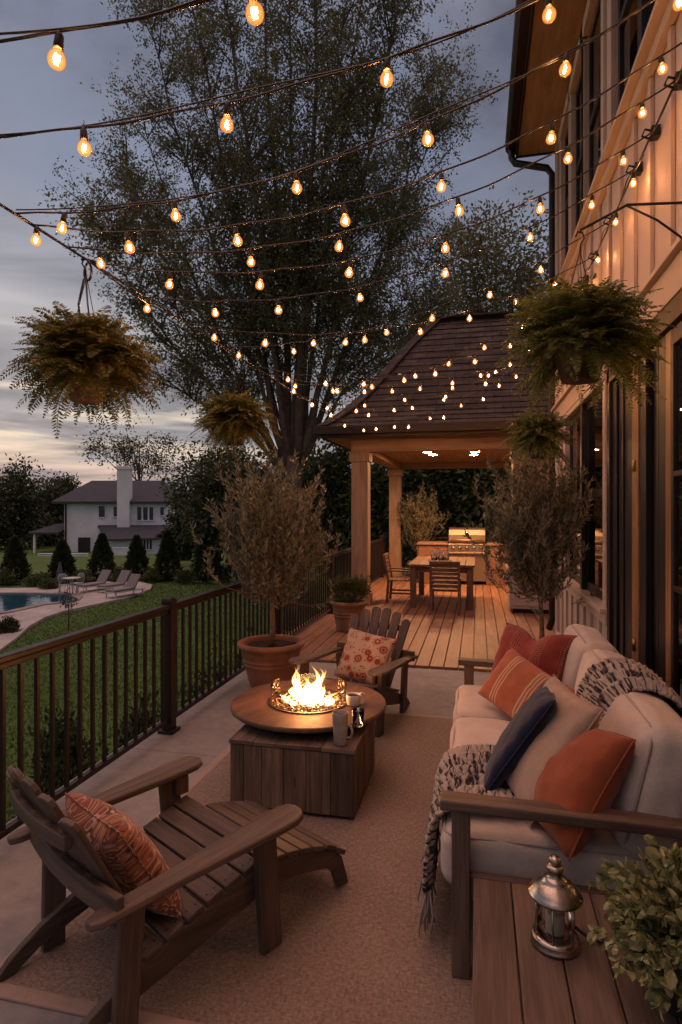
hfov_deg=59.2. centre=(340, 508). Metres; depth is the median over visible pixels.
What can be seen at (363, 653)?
throw pillow
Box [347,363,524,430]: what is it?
string light
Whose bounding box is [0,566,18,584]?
garden shrub
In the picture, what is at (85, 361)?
hanging fern
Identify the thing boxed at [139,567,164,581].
garden shrub
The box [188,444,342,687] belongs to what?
potted olive
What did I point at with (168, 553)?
conifer
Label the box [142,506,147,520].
window
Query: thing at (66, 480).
dark tree
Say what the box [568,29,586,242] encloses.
window
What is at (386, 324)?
string light
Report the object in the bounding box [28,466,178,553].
white house
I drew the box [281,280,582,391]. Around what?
string light
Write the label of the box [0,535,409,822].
lawn
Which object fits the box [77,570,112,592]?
pool lounger
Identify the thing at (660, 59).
string light
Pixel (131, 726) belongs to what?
terrace bush
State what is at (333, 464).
dark tree
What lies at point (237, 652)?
terrace bush
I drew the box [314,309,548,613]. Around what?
pavilion
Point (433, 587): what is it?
dining chair
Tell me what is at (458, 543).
gas grill
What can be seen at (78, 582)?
bistro chair
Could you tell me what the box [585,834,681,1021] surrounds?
leafy plant
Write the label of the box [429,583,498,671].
deck base
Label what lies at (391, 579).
dining chair
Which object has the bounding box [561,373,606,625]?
window
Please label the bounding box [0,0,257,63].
string light
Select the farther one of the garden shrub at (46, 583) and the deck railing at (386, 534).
the garden shrub at (46, 583)
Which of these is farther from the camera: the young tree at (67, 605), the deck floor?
the young tree at (67, 605)
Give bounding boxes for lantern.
[528,854,582,959]
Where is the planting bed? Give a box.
[0,570,263,585]
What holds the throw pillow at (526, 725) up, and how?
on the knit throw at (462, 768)
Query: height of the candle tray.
0.200 m
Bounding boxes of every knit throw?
[417,743,515,939]
[575,657,681,728]
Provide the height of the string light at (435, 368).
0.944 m
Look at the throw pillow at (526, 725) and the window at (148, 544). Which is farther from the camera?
the window at (148, 544)
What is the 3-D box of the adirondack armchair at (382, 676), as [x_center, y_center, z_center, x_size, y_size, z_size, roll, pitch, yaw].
[0.141,1.205,4.629,0.788,0.773,0.873,0,0,29]
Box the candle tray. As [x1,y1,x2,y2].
[428,548,451,560]
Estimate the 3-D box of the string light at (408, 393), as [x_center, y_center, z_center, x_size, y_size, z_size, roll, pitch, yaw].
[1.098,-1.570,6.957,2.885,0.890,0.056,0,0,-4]
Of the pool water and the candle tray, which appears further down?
the pool water
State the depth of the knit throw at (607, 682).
2.53 m
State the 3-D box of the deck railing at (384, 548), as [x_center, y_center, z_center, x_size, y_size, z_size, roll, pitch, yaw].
[1.015,1.100,14.199,0.066,0.850,0.660,0,0,13]
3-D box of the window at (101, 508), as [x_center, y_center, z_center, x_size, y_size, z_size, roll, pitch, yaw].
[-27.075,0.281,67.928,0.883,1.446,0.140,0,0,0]
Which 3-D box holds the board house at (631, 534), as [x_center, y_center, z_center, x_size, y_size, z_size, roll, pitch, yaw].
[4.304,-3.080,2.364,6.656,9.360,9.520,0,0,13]
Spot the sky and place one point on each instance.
(37, 93)
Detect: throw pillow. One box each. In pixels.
[65,792,181,917]
[334,627,397,684]
[478,647,574,718]
[483,675,556,790]
[490,623,577,681]
[505,674,603,826]
[534,729,635,861]
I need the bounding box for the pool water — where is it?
[0,593,73,611]
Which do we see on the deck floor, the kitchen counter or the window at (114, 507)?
the kitchen counter
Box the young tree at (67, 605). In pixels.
[60,590,78,629]
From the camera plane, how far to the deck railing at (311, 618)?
7.88 m
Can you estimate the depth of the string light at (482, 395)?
7.59 m
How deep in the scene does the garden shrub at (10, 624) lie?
17.10 m
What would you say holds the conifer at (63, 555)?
on the planting bed
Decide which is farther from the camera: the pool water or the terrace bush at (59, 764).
the pool water
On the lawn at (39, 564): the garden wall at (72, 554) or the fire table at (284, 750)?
the garden wall at (72, 554)
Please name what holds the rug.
on the patio
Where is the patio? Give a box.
[0,662,489,1023]
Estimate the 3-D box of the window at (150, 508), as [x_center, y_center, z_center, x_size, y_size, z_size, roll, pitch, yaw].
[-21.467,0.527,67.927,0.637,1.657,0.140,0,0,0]
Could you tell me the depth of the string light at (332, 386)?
5.95 m
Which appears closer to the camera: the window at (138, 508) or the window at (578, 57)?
the window at (578, 57)
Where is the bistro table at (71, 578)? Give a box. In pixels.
[63,577,80,594]
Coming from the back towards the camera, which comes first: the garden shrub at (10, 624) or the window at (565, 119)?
the garden shrub at (10, 624)
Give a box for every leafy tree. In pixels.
[76,420,198,480]
[156,429,267,563]
[415,185,548,315]
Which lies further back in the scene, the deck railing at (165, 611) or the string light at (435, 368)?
the string light at (435, 368)
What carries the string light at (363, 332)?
hanging from the support cable at (654, 130)
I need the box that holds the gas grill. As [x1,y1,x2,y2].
[448,527,484,554]
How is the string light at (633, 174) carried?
hanging from the support cable at (654, 130)
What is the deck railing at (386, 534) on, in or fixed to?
on the deck floor
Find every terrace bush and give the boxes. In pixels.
[6,697,101,817]
[107,679,159,755]
[178,646,232,708]
[227,622,251,672]
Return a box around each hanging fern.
[0,258,166,437]
[188,353,281,464]
[492,231,677,418]
[499,359,578,470]
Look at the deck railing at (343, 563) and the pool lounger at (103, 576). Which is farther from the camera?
the pool lounger at (103, 576)
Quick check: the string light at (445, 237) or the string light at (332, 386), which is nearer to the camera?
the string light at (445, 237)
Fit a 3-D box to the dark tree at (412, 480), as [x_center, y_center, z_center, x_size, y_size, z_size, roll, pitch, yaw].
[2.736,0.450,19.479,3.912,6.708,4.000,0,0,13]
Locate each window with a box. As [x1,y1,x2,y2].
[98,505,105,517]
[113,506,116,516]
[136,506,141,520]
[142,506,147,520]
[143,540,152,549]
[148,506,153,520]
[159,506,164,515]
[558,88,569,271]
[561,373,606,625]
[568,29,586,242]
[580,0,606,209]
[608,0,655,134]
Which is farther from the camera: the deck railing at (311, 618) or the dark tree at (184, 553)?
the dark tree at (184, 553)
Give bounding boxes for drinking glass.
[352,708,363,727]
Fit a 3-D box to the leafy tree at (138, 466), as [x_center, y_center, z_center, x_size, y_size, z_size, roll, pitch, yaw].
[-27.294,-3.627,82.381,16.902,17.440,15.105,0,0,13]
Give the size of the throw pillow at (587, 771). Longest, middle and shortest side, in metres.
0.456 x 0.446 x 0.205 m
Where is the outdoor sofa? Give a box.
[440,624,681,979]
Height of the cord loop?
0.362 m
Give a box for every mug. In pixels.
[332,709,353,745]
[346,692,365,706]
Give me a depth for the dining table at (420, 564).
9.53 m
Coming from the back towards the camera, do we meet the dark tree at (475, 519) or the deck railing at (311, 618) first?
the dark tree at (475, 519)
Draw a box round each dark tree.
[0,452,61,549]
[0,477,35,547]
[24,469,70,545]
[43,471,80,537]
[154,492,207,560]
[177,450,265,580]
[233,441,301,560]
[280,437,350,593]
[319,455,415,570]
[371,469,483,572]
[426,468,510,541]
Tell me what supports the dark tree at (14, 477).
on the lawn at (39, 564)
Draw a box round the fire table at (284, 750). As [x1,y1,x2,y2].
[229,677,385,817]
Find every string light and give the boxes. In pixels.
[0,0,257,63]
[0,0,552,150]
[16,0,680,229]
[33,42,681,249]
[68,80,674,265]
[92,132,650,286]
[146,169,633,313]
[188,256,593,344]
[225,221,609,356]
[254,339,511,384]
[268,354,520,392]
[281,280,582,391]
[302,353,532,410]
[313,357,518,408]
[321,364,499,415]
[336,367,522,429]
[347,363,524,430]
[582,154,644,285]
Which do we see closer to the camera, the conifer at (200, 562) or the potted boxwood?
the potted boxwood
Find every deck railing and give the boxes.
[0,597,180,839]
[176,577,282,717]
[283,549,333,635]
[334,548,350,594]
[370,535,383,582]
[383,537,386,573]
[385,532,498,573]
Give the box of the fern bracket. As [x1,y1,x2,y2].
[579,201,681,238]
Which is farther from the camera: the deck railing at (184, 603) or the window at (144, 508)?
the window at (144, 508)
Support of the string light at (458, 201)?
hanging from the support cable at (654, 130)
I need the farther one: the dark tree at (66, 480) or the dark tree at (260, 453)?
the dark tree at (66, 480)
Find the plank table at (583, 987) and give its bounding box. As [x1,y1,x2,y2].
[472,878,681,1023]
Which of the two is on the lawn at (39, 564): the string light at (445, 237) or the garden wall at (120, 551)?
the garden wall at (120, 551)
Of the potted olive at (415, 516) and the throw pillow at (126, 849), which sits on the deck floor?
the potted olive at (415, 516)
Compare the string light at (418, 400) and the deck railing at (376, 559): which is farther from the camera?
the deck railing at (376, 559)
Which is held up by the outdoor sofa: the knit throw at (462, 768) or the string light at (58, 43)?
the knit throw at (462, 768)
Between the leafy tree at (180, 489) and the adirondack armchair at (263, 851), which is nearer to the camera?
the adirondack armchair at (263, 851)
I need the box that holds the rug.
[0,712,522,1023]
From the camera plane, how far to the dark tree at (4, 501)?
70.69 m
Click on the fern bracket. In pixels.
(628, 205)
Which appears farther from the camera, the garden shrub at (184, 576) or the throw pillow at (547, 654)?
the garden shrub at (184, 576)
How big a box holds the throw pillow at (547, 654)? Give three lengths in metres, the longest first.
0.506 x 0.466 x 0.214 m
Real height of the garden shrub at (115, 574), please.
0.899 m
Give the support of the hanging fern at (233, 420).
hanging from the support cable at (105, 272)
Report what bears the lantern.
on the plank table at (583, 987)
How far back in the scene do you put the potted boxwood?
7.66 m
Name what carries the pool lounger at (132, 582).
on the pool paving
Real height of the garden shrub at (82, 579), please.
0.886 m
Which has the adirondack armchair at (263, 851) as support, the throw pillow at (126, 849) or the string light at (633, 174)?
the throw pillow at (126, 849)
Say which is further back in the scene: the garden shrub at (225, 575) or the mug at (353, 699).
the garden shrub at (225, 575)
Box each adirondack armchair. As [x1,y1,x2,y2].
[0,756,347,1023]
[288,607,416,736]
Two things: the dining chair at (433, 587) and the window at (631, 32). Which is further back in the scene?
the dining chair at (433, 587)
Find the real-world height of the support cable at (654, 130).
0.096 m
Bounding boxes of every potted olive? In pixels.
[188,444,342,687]
[397,479,448,577]
[462,443,598,638]
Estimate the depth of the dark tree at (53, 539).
79.04 m
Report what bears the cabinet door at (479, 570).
in the kitchen counter
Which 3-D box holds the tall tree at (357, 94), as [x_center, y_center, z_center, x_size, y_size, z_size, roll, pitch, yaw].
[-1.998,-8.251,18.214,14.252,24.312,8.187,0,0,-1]
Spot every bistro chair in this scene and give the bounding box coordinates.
[58,574,73,595]
[69,573,84,591]
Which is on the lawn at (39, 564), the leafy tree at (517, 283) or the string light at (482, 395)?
the leafy tree at (517, 283)
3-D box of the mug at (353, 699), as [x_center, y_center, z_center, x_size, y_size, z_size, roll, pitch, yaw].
[0.085,1.116,3.510,0.111,0.076,0.086,0,0,14]
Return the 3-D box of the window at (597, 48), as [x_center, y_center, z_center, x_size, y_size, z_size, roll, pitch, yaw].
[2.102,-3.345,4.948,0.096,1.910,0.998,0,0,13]
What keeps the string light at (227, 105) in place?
hanging from the support cable at (654, 130)
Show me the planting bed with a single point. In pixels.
(17, 583)
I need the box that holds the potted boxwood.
[326,573,371,632]
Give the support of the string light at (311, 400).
hanging from the support cable at (654, 130)
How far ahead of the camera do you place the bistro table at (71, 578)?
24.39 m
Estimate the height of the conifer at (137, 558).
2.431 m
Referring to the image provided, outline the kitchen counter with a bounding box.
[417,541,508,585]
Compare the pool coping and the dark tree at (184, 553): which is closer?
the pool coping
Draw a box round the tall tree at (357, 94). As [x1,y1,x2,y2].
[37,0,501,630]
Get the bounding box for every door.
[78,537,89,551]
[448,555,485,581]
[607,290,681,698]
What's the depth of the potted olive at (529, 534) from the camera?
5.19 m
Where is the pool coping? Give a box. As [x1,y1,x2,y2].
[0,592,82,613]
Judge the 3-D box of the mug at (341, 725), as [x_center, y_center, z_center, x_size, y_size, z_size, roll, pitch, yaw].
[0.003,1.141,3.118,0.085,0.165,0.104,0,0,-37]
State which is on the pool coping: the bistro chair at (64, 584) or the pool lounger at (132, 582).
the bistro chair at (64, 584)
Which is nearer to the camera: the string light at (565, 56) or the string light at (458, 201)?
the string light at (565, 56)
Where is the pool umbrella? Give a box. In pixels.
[53,562,63,594]
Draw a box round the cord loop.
[77,258,97,319]
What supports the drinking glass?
on the fire table at (284, 750)
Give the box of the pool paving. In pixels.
[0,581,151,651]
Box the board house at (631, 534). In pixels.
[505,0,681,698]
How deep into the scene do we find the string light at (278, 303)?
3.49 m
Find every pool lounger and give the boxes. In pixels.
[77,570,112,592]
[96,570,130,592]
[104,574,144,598]
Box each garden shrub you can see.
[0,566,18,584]
[0,614,22,633]
[21,571,55,586]
[38,577,58,588]
[68,568,95,584]
[109,565,130,581]
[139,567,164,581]
[173,569,198,583]
[210,563,239,580]
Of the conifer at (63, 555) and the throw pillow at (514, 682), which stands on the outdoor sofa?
the throw pillow at (514, 682)
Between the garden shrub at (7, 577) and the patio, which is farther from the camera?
the garden shrub at (7, 577)
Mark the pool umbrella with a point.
(59, 570)
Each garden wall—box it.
[37,553,87,555]
[112,548,128,554]
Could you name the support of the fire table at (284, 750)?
on the rug
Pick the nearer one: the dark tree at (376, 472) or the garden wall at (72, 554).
the dark tree at (376, 472)
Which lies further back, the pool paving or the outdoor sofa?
the pool paving
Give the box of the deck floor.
[288,573,555,671]
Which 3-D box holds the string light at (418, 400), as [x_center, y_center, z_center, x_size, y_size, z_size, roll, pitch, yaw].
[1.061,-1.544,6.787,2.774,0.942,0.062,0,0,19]
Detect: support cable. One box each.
[0,203,355,431]
[577,67,681,283]
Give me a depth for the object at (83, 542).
67.88 m
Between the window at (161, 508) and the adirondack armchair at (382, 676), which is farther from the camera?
the window at (161, 508)
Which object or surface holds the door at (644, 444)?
in the board house at (631, 534)
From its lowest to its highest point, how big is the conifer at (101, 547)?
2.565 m
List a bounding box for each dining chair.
[382,553,409,601]
[429,561,461,615]
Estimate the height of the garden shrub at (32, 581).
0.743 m
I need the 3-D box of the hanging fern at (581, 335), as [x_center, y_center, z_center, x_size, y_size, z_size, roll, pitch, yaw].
[1.038,-0.805,2.629,0.733,0.811,0.706,0,0,21]
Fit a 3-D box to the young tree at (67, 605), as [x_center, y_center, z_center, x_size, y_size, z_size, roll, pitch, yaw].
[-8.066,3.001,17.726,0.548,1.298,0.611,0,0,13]
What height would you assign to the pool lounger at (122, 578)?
0.829 m
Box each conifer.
[0,535,33,580]
[47,538,78,580]
[86,532,116,578]
[122,534,151,575]
[152,529,183,580]
[188,523,224,583]
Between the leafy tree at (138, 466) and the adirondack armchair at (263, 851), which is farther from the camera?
the leafy tree at (138, 466)
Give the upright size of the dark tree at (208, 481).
6.840 m
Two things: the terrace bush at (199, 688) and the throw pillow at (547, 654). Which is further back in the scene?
the terrace bush at (199, 688)
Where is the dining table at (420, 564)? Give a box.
[408,556,474,609]
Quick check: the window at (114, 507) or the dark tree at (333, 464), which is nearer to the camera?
the dark tree at (333, 464)
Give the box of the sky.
[0,0,554,489]
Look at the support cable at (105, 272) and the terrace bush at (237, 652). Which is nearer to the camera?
the support cable at (105, 272)
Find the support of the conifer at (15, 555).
on the planting bed
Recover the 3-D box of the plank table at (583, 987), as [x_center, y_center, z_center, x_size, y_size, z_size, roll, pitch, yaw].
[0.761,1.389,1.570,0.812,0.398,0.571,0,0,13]
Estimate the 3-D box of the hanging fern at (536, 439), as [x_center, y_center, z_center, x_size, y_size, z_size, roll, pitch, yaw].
[1.615,-0.909,4.906,0.625,1.198,0.632,0,0,-13]

